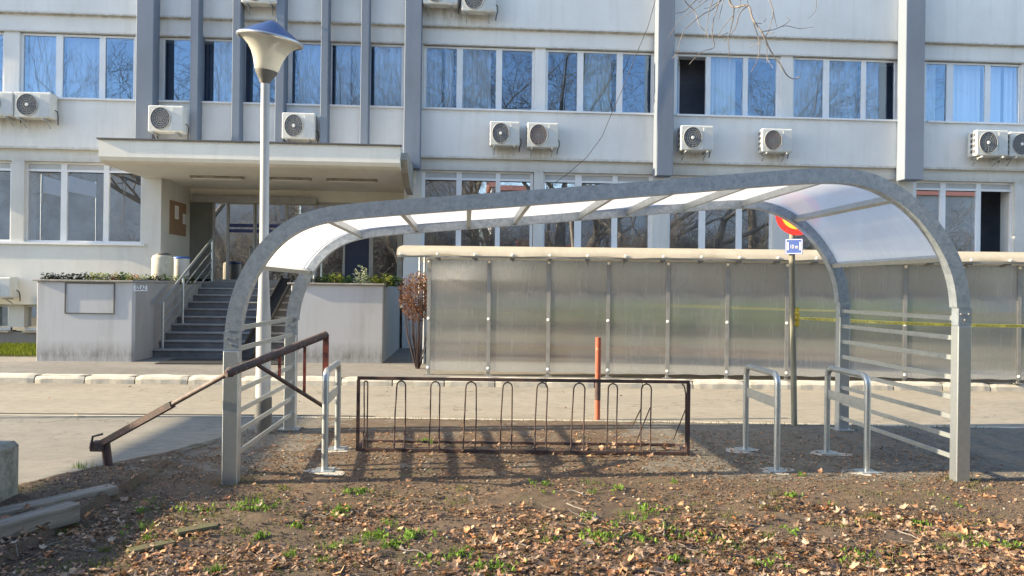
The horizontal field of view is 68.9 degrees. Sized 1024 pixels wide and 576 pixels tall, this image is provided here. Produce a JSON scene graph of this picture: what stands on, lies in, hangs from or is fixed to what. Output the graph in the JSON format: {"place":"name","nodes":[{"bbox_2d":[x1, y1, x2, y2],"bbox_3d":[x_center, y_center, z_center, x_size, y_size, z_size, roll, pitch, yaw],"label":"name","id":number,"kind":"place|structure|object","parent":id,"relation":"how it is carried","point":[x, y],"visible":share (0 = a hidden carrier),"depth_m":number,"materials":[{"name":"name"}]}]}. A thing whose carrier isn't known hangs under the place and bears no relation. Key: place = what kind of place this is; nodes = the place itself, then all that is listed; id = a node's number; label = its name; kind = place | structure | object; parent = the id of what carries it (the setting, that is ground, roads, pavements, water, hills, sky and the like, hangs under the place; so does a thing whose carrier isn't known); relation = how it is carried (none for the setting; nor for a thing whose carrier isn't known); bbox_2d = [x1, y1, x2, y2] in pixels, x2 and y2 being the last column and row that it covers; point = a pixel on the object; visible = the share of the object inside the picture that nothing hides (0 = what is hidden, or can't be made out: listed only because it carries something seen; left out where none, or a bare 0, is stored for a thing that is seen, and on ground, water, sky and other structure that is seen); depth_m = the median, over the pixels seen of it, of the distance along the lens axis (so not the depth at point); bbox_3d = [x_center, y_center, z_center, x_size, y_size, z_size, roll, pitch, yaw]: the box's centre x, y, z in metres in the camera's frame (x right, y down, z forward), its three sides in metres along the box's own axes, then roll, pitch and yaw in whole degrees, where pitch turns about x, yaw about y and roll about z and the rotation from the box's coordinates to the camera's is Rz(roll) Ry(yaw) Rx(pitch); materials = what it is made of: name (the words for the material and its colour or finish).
{"place":"outdoors","nodes":[
{"label":"outdoors","id":0,"kind":"place"},
{"bbox_2d":[0,416,282,483],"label":"pavement","id":1,"kind":"structure","parent":0,"point":[49,446],"depth_m":7.50,"materials":[{"name":"concrete"}]},
{"bbox_2d":[0,304,494,386],"bbox_3d":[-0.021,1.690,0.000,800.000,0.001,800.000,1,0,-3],"label":"ground","id":2,"kind":"structure","parent":0,"point":[19,328],"depth_m":27.53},
{"bbox_2d":[0,417,1023,575],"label":"soil","id":3,"kind":"structure","parent":0,"point":[997,446],"depth_m":5.92,"materials":[{"name":"soil"}]},
{"bbox_2d":[0,441,18,501],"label":"concrete block","id":4,"kind":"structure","parent":3,"relation":"on","point":[9,454],"depth_m":5.32,"materials":[{"name":"concrete"}]},
{"bbox_2d":[0,501,79,539],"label":"concrete beam","id":5,"kind":"structure","parent":3,"relation":"on","point":[59,515],"depth_m":4.68,"materials":[{"name":"concrete"}]},
{"bbox_2d":[0,484,117,515],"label":"concrete beam","id":6,"kind":"structure","parent":3,"relation":"on","point":[13,509],"depth_m":5.22,"materials":[{"name":"concrete"}]},
{"bbox_2d":[126,538,176,554],"bbox_3d":[-2.164,1.563,4.485,0.100,0.042,0.268,1,0,44],"label":"mossy board","id":7,"kind":"object","parent":3,"relation":"on","point":[159,545],"visible":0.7,"depth_m":4.46,"materials":[{"name":"brown wood"}]},
{"bbox_2d":[173,522,218,536],"bbox_3d":[-2.034,1.562,4.811,0.264,0.042,0.100,1,0,-39],"label":"mossy board","id":8,"kind":"object","parent":3,"relation":"on","point":[181,532],"visible":0.8,"depth_m":4.78,"materials":[{"name":"brown wood"}]},
{"bbox_2d":[89,331,328,465],"bbox_3d":[-2.557,0.973,6.084,1.950,1.219,0.833,1,0,-3],"label":"broken barrier","id":9,"kind":"object","parent":3,"relation":"on","point":[103,445],"visible":0.89,"depth_m":6.16,"materials":[{"name":"metal"}]},
{"bbox_2d":[236,20,303,433],"bbox_3d":[-2.538,-0.617,7.764,0.669,4.313,0.673,1,0,-3],"label":"street lamp","id":10,"kind":"object","parent":3,"relation":"on","point":[273,45],"visible":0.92,"depth_m":7.73,"materials":[{"name":"metal"}]},
{"bbox_2d":[303,361,350,475],"bbox_3d":[-1.654,1.126,6.751,0.372,0.882,1.140,1,0,-8],"label":"bike hoop","id":11,"kind":"object","parent":3,"relation":"on","point":[328,397],"visible":1,"depth_m":6.38,"materials":[{"name":"metal"}]},
{"bbox_2d":[0,482,1023,575],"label":"fallen twigs","id":12,"kind":"object","parent":3,"relation":"on","point":[525,545],"visible":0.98,"depth_m":4.81,"materials":[{"name":"wood"}]},
{"bbox_2d":[0,385,1023,575],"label":"leaf litter","id":13,"kind":"object","parent":3,"relation":"on","point":[957,529],"visible":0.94,"depth_m":4.80,"materials":[{"name":"brown plant"}]},
{"bbox_2d":[7,416,1023,575],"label":"grass tufts","id":14,"kind":"object","parent":3,"relation":"on","point":[409,533],"visible":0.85,"depth_m":4.83,"materials":[{"name":"plant"}]},
{"bbox_2d":[19,427,1023,575],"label":"pebbles","id":15,"kind":"object","parent":3,"relation":"on","point":[249,572],"visible":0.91,"depth_m":5.75,"materials":[{"name":"stone"}]},
{"bbox_2d":[356,376,690,455],"bbox_3d":[0.098,1.219,7.256,3.165,0.725,0.449,1,0,-1],"label":"old bike rack","id":16,"kind":"object","parent":3,"relation":"on","point":[683,451],"visible":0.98,"depth_m":7.06,"materials":[{"name":"metal"}]},
{"bbox_2d":[222,168,971,484],"bbox_3d":[0.730,0.302,7.179,6.280,2.651,2.155,1,0,-3],"label":"bicycle shelter","id":17,"kind":"object","parent":3,"relation":"on","point":[839,218],"visible":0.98,"depth_m":6.76,"materials":[{"name":"metal"}]},
{"bbox_2d":[726,364,793,474],"bbox_3d":[2.319,1.176,6.955,0.379,0.882,1.050,1,0,-8],"label":"bike hoop","id":18,"kind":"object","parent":3,"relation":"on","point":[774,402],"visible":0.99,"depth_m":6.78,"materials":[{"name":"metal"}]},
{"bbox_2d":[776,216,802,425],"bbox_3d":[3.258,0.271,8.540,0.480,2.702,0.111,1,0,25],"label":"traffic sign","id":19,"kind":"object","parent":3,"relation":"on","point":[793,246],"visible":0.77,"depth_m":8.53,"materials":[{"name":"metal"}]},
{"bbox_2d":[794,307,1023,327],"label":"barrier tape","id":20,"kind":"object","parent":19,"relation":"attached to","point":[797,317],"visible":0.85,"depth_m":8.71,"materials":[{"name":"yellow plastic"}]},
{"bbox_2d":[810,366,884,475],"bbox_3d":[3.094,1.187,6.913,0.446,0.882,0.957,1,0,-3],"label":"bike hoop","id":21,"kind":"object","parent":3,"relation":"on","point":[864,404],"visible":1,"depth_m":6.78,"materials":[{"name":"metal"}]},
{"bbox_2d":[0,383,1023,427],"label":"road","id":22,"kind":"structure","parent":0,"point":[997,408],"depth_m":10.02,"materials":[{"name":"asphalt"}]},
{"bbox_2d":[0,413,373,416],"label":"road joint","id":23,"kind":"object","parent":22,"relation":"on","point":[162,414],"visible":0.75,"depth_m":8.82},
{"bbox_2d":[0,373,1023,391],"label":"kerb","id":24,"kind":"structure","parent":22,"relation":"on","point":[350,381],"depth_m":11.65,"materials":[{"name":"concrete"}]},
{"bbox_2d":[0,414,1023,427],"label":"road edge strip","id":25,"kind":"object","parent":22,"relation":"on","point":[463,418],"visible":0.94,"depth_m":8.74,"materials":[{"name":"concrete"}]},
{"bbox_2d":[595,337,600,419],"bbox_3d":[1.016,1.088,8.840,0.067,1.009,0.069,1,0,-3],"label":"red post","id":26,"kind":"object","parent":22,"relation":"on","point":[597,374],"visible":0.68,"depth_m":8.81,"materials":[{"name":"metal"}]},
{"bbox_2d":[0,347,1023,383],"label":"sidewalk","id":27,"kind":"structure","parent":0,"point":[399,362],"depth_m":12.51,"materials":[{"name":"concrete"}]},
{"bbox_2d":[0,341,36,356],"bbox_3d":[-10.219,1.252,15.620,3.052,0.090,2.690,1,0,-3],"label":"lawn","id":28,"kind":"structure","parent":27,"relation":"on","point":[14,349],"depth_m":15.30,"materials":[{"name":"plant"}]},
{"bbox_2d":[32,279,201,361],"bbox_3d":[-7.884,0.602,15.331,1.768,1.500,3.650,1,0,-3],"label":"concrete planter","id":29,"kind":"object","parent":27,"relation":"on","point":[100,320],"visible":0.94,"depth_m":13.58,"materials":[{"name":"concrete"}]},
{"bbox_2d":[40,273,52,278],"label":"bedding plant","id":30,"kind":"object","parent":29,"relation":"in","point":[44,277],"visible":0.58,"depth_m":13.82,"materials":[{"name":"green plant"}]},
{"bbox_2d":[48,272,63,281],"bbox_3d":[-8.472,-0.190,13.866,0.316,0.210,0.254,1,0,-3],"label":"bedding plant","id":31,"kind":"object","parent":29,"relation":"in","point":[55,277],"visible":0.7,"depth_m":13.82,"materials":[{"name":"green plant"}]},
{"bbox_2d":[57,272,70,281],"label":"bedding plant","id":32,"kind":"object","parent":29,"relation":"in","point":[63,276],"visible":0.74,"depth_m":13.85,"materials":[{"name":"green plant"}]},
{"bbox_2d":[66,273,80,279],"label":"bedding plant","id":33,"kind":"object","parent":29,"relation":"in","point":[73,275],"visible":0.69,"depth_m":13.86,"materials":[{"name":"green plant"}]},
{"bbox_2d":[76,272,90,279],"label":"bedding plant","id":34,"kind":"object","parent":29,"relation":"in","point":[82,277],"visible":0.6,"depth_m":13.86,"materials":[{"name":"green plant"}]},
{"bbox_2d":[85,272,98,279],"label":"bedding plant","id":35,"kind":"object","parent":29,"relation":"in","point":[91,276],"visible":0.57,"depth_m":13.89,"materials":[{"name":"green plant"}]},
{"bbox_2d":[93,272,106,279],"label":"bedding plant","id":36,"kind":"object","parent":29,"relation":"in","point":[96,277],"visible":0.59,"depth_m":13.89,"materials":[{"name":"green plant"}]},
{"bbox_2d":[99,273,113,279],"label":"bedding plant","id":37,"kind":"object","parent":29,"relation":"in","point":[105,275],"visible":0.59,"depth_m":13.89,"materials":[{"name":"green plant"}]},
{"bbox_2d":[107,272,119,279],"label":"bedding plant","id":38,"kind":"object","parent":29,"relation":"in","point":[116,273],"visible":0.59,"depth_m":13.89,"materials":[{"name":"green plant"}]},
{"bbox_2d":[114,272,127,279],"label":"bedding plant","id":39,"kind":"object","parent":29,"relation":"in","point":[121,277],"visible":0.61,"depth_m":13.90,"materials":[{"name":"green plant"}]},
{"bbox_2d":[125,273,134,279],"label":"bedding plant","id":40,"kind":"object","parent":29,"relation":"in","point":[129,276],"visible":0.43,"depth_m":14.86,"materials":[{"name":"green plant"}]},
{"bbox_2d":[133,285,146,290],"bbox_3d":[-6.928,0.003,13.925,0.015,0.110,0.570,1,0,-3],"label":"sign","id":41,"kind":"object","parent":29,"relation":"attached to","point":[139,287],"visible":1,"depth_m":13.89,"materials":[{"name":"white plastic"}]},
{"bbox_2d":[135,275,147,279],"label":"bedding plant","id":42,"kind":"object","parent":29,"relation":"in","point":[143,278],"visible":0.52,"depth_m":15.12,"materials":[{"name":"green plant"}]},
{"bbox_2d":[184,275,193,283],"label":"bedding plant","id":43,"kind":"object","parent":29,"relation":"in","point":[188,282],"visible":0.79,"depth_m":16.00,"materials":[{"name":"green plant"}]},
{"bbox_2d":[154,358,283,364],"bbox_3d":[-5.230,1.355,13.813,2.288,0.012,1.000,1,0,-3],"label":"door mat","id":44,"kind":"object","parent":27,"relation":"on","point":[200,361],"depth_m":13.68,"materials":[{"name":"black rubber"}]},
{"bbox_2d":[153,281,310,357],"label":"entrance stairs","id":45,"kind":"structure","parent":27,"relation":"on","point":[200,332],"depth_m":15.48,"materials":[{"name":"concrete"}]},
{"bbox_2d":[157,238,215,348],"bbox_3d":[-6.897,0.020,15.929,0.100,2.347,3.082,1,0,-3],"label":"handrail","id":46,"kind":"object","parent":45,"relation":"on","point":[211,240],"visible":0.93,"depth_m":15.60,"materials":[{"name":"metal"}]},
{"bbox_2d":[242,275,293,357],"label":"stair ramp","id":47,"kind":"structure","parent":45,"relation":"on","point":[279,292],"depth_m":16.23,"materials":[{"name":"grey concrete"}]},
{"bbox_2d":[313,263,321,282],"bbox_3d":[-4.449,-0.271,17.089,0.040,0.990,0.957,1,0,-3],"label":"handrail","id":48,"kind":"object","parent":45,"relation":"on","point":[320,273],"visible":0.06,"depth_m":17.50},
{"bbox_2d":[287,282,400,362],"bbox_3d":[-3.365,0.658,15.602,1.769,1.500,3.650,1,0,-3],"label":"concrete planter","id":49,"kind":"object","parent":27,"relation":"on","point":[359,322],"visible":0.73,"depth_m":13.85,"materials":[{"name":"concrete"}]},
{"bbox_2d":[311,276,326,282],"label":"bedding plant","id":50,"kind":"object","parent":49,"relation":"in","point":[318,280],"visible":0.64,"depth_m":14.08,"materials":[{"name":"green plant"}]},
{"bbox_2d":[320,273,335,282],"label":"bedding plant","id":51,"kind":"object","parent":49,"relation":"in","point":[327,278],"visible":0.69,"depth_m":14.10,"materials":[{"name":"green plant"}]},
{"bbox_2d":[328,272,344,282],"bbox_3d":[-3.328,-0.162,14.169,0.370,0.284,0.321,1,0,-3],"label":"bedding plant","id":52,"kind":"object","parent":49,"relation":"in","point":[337,278],"visible":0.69,"depth_m":14.13,"materials":[{"name":"green plant"}]},
{"bbox_2d":[335,274,353,282],"bbox_3d":[-3.170,-0.142,14.177,0.380,0.248,0.312,1,0,-3],"label":"bedding plant","id":53,"kind":"object","parent":49,"relation":"in","point":[349,279],"visible":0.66,"depth_m":14.15,"materials":[{"name":"green plant"}]},
{"bbox_2d":[351,265,368,282],"bbox_3d":[-2.893,-0.244,14.198,0.370,0.457,0.318,1,0,-3],"label":"bedding plant","id":54,"kind":"object","parent":49,"relation":"in","point":[362,277],"visible":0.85,"depth_m":14.20,"materials":[{"name":"green plant"}]},
{"bbox_2d":[365,274,382,285],"bbox_3d":[-2.609,-0.142,14.215,0.343,0.262,0.315,1,0,-25],"label":"bedding plant","id":55,"kind":"object","parent":49,"relation":"in","point":[375,280],"visible":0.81,"depth_m":14.18,"materials":[{"name":"green plant"}]},
{"bbox_2d":[376,273,395,287],"bbox_3d":[-2.389,-0.149,14.226,0.350,0.280,0.321,1,0,36],"label":"bedding plant","id":56,"kind":"object","parent":49,"relation":"in","point":[386,278],"visible":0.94,"depth_m":14.21,"materials":[{"name":"green plant"}]},
{"bbox_2d":[389,275,403,286],"bbox_3d":[-2.218,-0.133,14.239,0.352,0.253,0.312,1,0,-3],"label":"bedding plant","id":57,"kind":"object","parent":49,"relation":"in","point":[393,281],"visible":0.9,"depth_m":14.19,"materials":[{"name":"green plant"}]},
{"bbox_2d":[398,271,426,368],"bbox_3d":[-1.642,0.547,13.074,0.764,1.729,0.780,1,0,-3],"label":"shrub","id":58,"kind":"object","parent":27,"relation":"on","point":[419,308],"visible":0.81,"depth_m":12.99,"materials":[{"name":"plant"}]},
{"bbox_2d":[0,0,1023,347],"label":"office building","id":59,"kind":"structure","parent":27,"relation":"on","point":[406,98],"depth_m":17.62,"materials":[{"name":"paint"}]},
{"bbox_2d":[0,32,4,91],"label":"window","id":60,"kind":"structure","parent":59,"relation":"in","point":[1,33],"depth_m":16.93,"materials":[{"name":"white plastic"}]},
{"bbox_2d":[0,161,11,240],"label":"window","id":61,"kind":"structure","parent":59,"relation":"in","point":[5,177],"depth_m":16.97,"materials":[{"name":"glass"}]},
{"bbox_2d":[0,305,11,329],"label":"window","id":62,"kind":"structure","parent":59,"relation":"in","point":[10,328],"depth_m":17.14,"materials":[{"name":"white plastic"}]},
{"bbox_2d":[0,277,20,303],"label":"air conditioner","id":63,"kind":"object","parent":59,"relation":"attached to","point":[9,287],"visible":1,"depth_m":16.48,"materials":[{"name":"metal"}]},
{"bbox_2d":[0,92,20,125],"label":"air conditioner","id":64,"kind":"object","parent":59,"relation":"attached to","point":[7,105],"visible":0.76,"depth_m":16.42,"materials":[{"name":"metal"}]},
{"bbox_2d":[25,305,36,329],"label":"window","id":65,"kind":"structure","parent":59,"relation":"in","point":[32,309],"depth_m":17.20,"materials":[{"name":"glass"}]},
{"bbox_2d":[14,92,58,128],"bbox_3d":[-10.546,-3.945,16.571,0.852,0.750,0.352,1,0,-3],"label":"air conditioner","id":66,"kind":"object","parent":59,"relation":"attached to","point":[35,105],"visible":1,"depth_m":16.46,"materials":[{"name":"metal"}]},
{"bbox_2d":[20,33,134,98],"bbox_3d":[-9.901,-5.034,17.160,2.532,1.480,0.256,1,0,-3],"label":"window","id":67,"kind":"structure","parent":59,"relation":"in","point":[86,58],"depth_m":17.20,"materials":[{"name":"glass"}]},
{"bbox_2d":[26,162,141,242],"bbox_3d":[-9.771,-1.946,17.079,2.579,1.827,0.074,1,0,-3],"label":"window","id":68,"kind":"structure","parent":59,"relation":"in","point":[82,206],"depth_m":17.07,"materials":[{"name":"glass"}]},
{"bbox_2d":[151,252,173,279],"bbox_3d":[-7.702,-0.476,16.468,0.450,0.620,0.450,1,0,-3],"label":"litter bin","id":69,"kind":"object","parent":59,"relation":"on","point":[162,263],"visible":0.77,"depth_m":16.29,"materials":[{"name":"plastic"}]},
{"bbox_2d":[148,105,188,139],"bbox_3d":[-7.549,-3.607,16.430,0.810,0.763,0.352,1,0,-3],"label":"air conditioner","id":70,"kind":"object","parent":59,"relation":"attached to","point":[167,119],"visible":0.98,"depth_m":16.32,"materials":[{"name":"metal"}]},
{"bbox_2d":[159,38,190,99],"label":"window","id":71,"kind":"structure","parent":59,"relation":"in","point":[162,56],"depth_m":17.15,"materials":[{"name":"white plastic"}]},
{"bbox_2d":[169,200,185,236],"bbox_3d":[-8.055,-1.673,18.014,0.034,0.797,0.970,1,0,-3],"label":"notice board","id":72,"kind":"object","parent":59,"relation":"attached to","point":[177,218],"visible":1,"depth_m":17.94,"materials":[{"name":"wood"}]},
{"bbox_2d":[174,256,189,280],"bbox_3d":[-7.499,-0.436,16.931,0.370,0.545,0.370,1,0,-3],"label":"litter bin","id":73,"kind":"object","parent":59,"relation":"on","point":[181,265],"visible":0.59,"depth_m":16.78,"materials":[{"name":"plastic"}]},
{"bbox_2d":[189,202,212,280],"bbox_3d":[-7.857,-1.161,18.860,0.576,1.985,0.065,1,0,-3],"label":"side door","id":74,"kind":"structure","parent":59,"relation":"in","point":[201,214],"depth_m":18.84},
{"bbox_2d":[190,175,244,179],"bbox_3d":[-6.562,-2.452,16.635,1.163,0.077,0.140,1,0,-3],"label":"ceiling light","id":75,"kind":"object","parent":59,"relation":"attached to","point":[218,177],"visible":1,"depth_m":16.58,"materials":[{"name":"plastic"}]},
{"bbox_2d":[205,39,231,101],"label":"window","id":76,"kind":"structure","parent":59,"relation":"in","point":[222,70],"depth_m":17.45,"materials":[{"name":"blue glass"}]},
{"bbox_2d":[245,42,246,101],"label":"window","id":77,"kind":"structure","parent":59,"relation":"in","point":[246,42],"depth_m":17.28,"materials":[{"name":"white plastic"}]},
{"bbox_2d":[241,0,276,15],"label":"air conditioner","id":78,"kind":"object","parent":59,"relation":"attached to","point":[249,4],"visible":0.81,"depth_m":16.80,"materials":[{"name":"metal"}]},
{"bbox_2d":[269,177,311,180],"bbox_3d":[-4.957,-2.432,16.731,0.912,0.077,0.140,1,0,-3],"label":"ceiling light","id":79,"kind":"object","parent":59,"relation":"attached to","point":[288,179],"visible":1,"depth_m":16.68,"materials":[{"name":"plastic"}]},
{"bbox_2d":[282,112,318,142],"bbox_3d":[-4.785,-3.554,16.917,0.792,0.781,0.352,1,0,-3],"label":"air conditioner","id":80,"kind":"object","parent":59,"relation":"attached to","point":[299,126],"visible":0.94,"depth_m":16.80,"materials":[{"name":"metal"}]},
{"bbox_2d":[288,42,320,103],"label":"window","id":81,"kind":"structure","parent":59,"relation":"in","point":[309,58],"depth_m":17.55,"materials":[{"name":"blue glass"}]},
{"bbox_2d":[331,43,360,104],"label":"window","id":82,"kind":"structure","parent":59,"relation":"in","point":[343,54],"depth_m":17.61,"materials":[{"name":"blue glass"}]},
{"bbox_2d":[326,178,377,182],"bbox_3d":[-3.600,-2.415,16.813,1.128,0.077,0.140,1,0,-3],"label":"ceiling light","id":83,"kind":"object","parent":59,"relation":"attached to","point":[351,180],"visible":1,"depth_m":16.75,"materials":[{"name":"plastic"}]},
{"bbox_2d":[370,44,403,105],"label":"window","id":84,"kind":"structure","parent":59,"relation":"in","point":[389,60],"depth_m":17.66,"materials":[{"name":"glass"}]},
{"bbox_2d":[423,0,460,16],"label":"air conditioner","id":85,"kind":"object","parent":59,"relation":"attached to","point":[448,4],"visible":1,"depth_m":17.02,"materials":[{"name":"metal"}]},
{"bbox_2d":[421,170,532,246],"bbox_3d":[-0.819,-1.834,17.616,2.618,1.827,0.074,1,0,-3],"label":"window","id":86,"kind":"structure","parent":59,"relation":"in","point":[465,183],"depth_m":17.60,"materials":[{"name":"glass"}]},
{"bbox_2d":[461,0,497,22],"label":"air conditioner","id":87,"kind":"object","parent":59,"relation":"attached to","point":[479,7],"visible":1,"depth_m":17.05,"materials":[{"name":"metal"}]},
{"bbox_2d":[424,46,534,109],"bbox_3d":[-0.773,-4.920,17.707,2.603,1.480,0.255,1,0,-3],"label":"window","id":88,"kind":"structure","parent":59,"relation":"in","point":[473,67],"depth_m":17.75,"materials":[{"name":"glass"}]},
{"bbox_2d":[490,121,520,155],"bbox_3d":[-0.143,-3.446,17.195,0.737,0.731,0.352,1,0,-3],"label":"air conditioner","id":89,"kind":"object","parent":59,"relation":"attached to","point":[504,134],"visible":1,"depth_m":17.07,"materials":[{"name":"metal"}]},
{"bbox_2d":[526,122,559,156],"bbox_3d":[0.727,-3.416,17.248,0.774,0.754,0.352,1,0,-3],"label":"air conditioner","id":90,"kind":"object","parent":59,"relation":"attached to","point":[543,136],"visible":1,"depth_m":17.12,"materials":[{"name":"metal"}]},
{"bbox_2d":[543,173,651,247],"bbox_3d":[2.017,-1.798,17.786,2.621,1.827,0.074,1,0,-3],"label":"window","id":91,"kind":"structure","parent":59,"relation":"in","point":[634,231],"depth_m":17.78,"materials":[{"name":"glass"}]},
{"bbox_2d":[545,50,653,112],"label":"window","id":92,"kind":"structure","parent":59,"relation":"in","point":[593,68],"depth_m":17.95,"materials":[{"name":"glass"}]},
{"bbox_2d":[547,0,655,187],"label":"cable","id":93,"kind":"object","parent":59,"relation":"attached to","point":[617,99],"visible":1,"depth_m":17.19,"materials":[{"name":"black rubber"}]},
{"bbox_2d":[677,125,712,160],"bbox_3d":[4.309,-3.381,17.433,0.828,0.766,0.412,1,0,-3],"label":"air conditioner","id":94,"kind":"object","parent":59,"relation":"attached to","point":[694,139],"visible":1,"depth_m":17.29,"materials":[{"name":"metal"}]},
{"bbox_2d":[668,176,770,248],"bbox_3d":[4.998,-1.761,17.965,2.544,1.827,0.074,1,0,-3],"label":"window","id":95,"kind":"structure","parent":59,"relation":"in","point":[724,228],"depth_m":17.96,"materials":[{"name":"glass"}]},
{"bbox_2d":[675,54,779,115],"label":"window","id":96,"kind":"structure","parent":59,"relation":"in","point":[720,72],"depth_m":18.13,"materials":[{"name":"glass"}]},
{"bbox_2d":[758,128,791,161],"bbox_3d":[6.224,-3.363,17.578,0.788,0.727,0.352,1,0,-3],"label":"air conditioner","id":97,"kind":"object","parent":59,"relation":"attached to","point":[774,141],"visible":1,"depth_m":17.46,"materials":[{"name":"metal"}]},
{"bbox_2d":[787,180,895,249],"bbox_3d":[8.007,-1.724,18.146,2.762,1.827,0.074,1,0,-3],"label":"window","id":98,"kind":"structure","parent":59,"relation":"in","point":[807,245],"depth_m":18.08,"materials":[{"name":"glass"}]},
{"bbox_2d":[792,58,897,119],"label":"window","id":99,"kind":"structure","parent":59,"relation":"in","point":[839,76],"depth_m":18.29,"materials":[{"name":"glass"}]},
{"bbox_2d":[913,181,1011,251],"bbox_3d":[11.051,-1.685,18.328,2.597,1.827,0.074,1,0,-3],"label":"window","id":100,"kind":"structure","parent":59,"relation":"in","point":[959,213],"depth_m":18.31,"materials":[{"name":"glass"}]},
{"bbox_2d":[924,62,1020,122],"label":"window","id":101,"kind":"structure","parent":59,"relation":"in","point":[962,80],"depth_m":18.51,"materials":[{"name":"glass"}]},
{"bbox_2d":[967,130,1007,166],"bbox_3d":[11.421,-3.343,17.859,0.851,0.805,0.412,1,0,-3],"label":"air conditioner","id":102,"kind":"object","parent":59,"relation":"attached to","point":[993,144],"visible":1,"depth_m":17.72,"materials":[{"name":"metal"}]},
{"bbox_2d":[1005,132,1023,165],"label":"air conditioner","id":103,"kind":"object","parent":59,"relation":"attached to","point":[1015,145],"visible":0.93,"depth_m":17.80,"materials":[{"name":"metal"}]},
{"bbox_2d":[397,245,1023,383],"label":"bike shed","id":104,"kind":"structure","parent":27,"relation":"on","point":[674,311],"depth_m":12.04,"materials":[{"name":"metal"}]},
{"bbox_2d":[668,0,816,78],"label":"overhanging tree","id":105,"kind":"object","parent":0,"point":[750,10],"visible":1,"depth_m":7.69,"materials":[{"name":"brown plant"}]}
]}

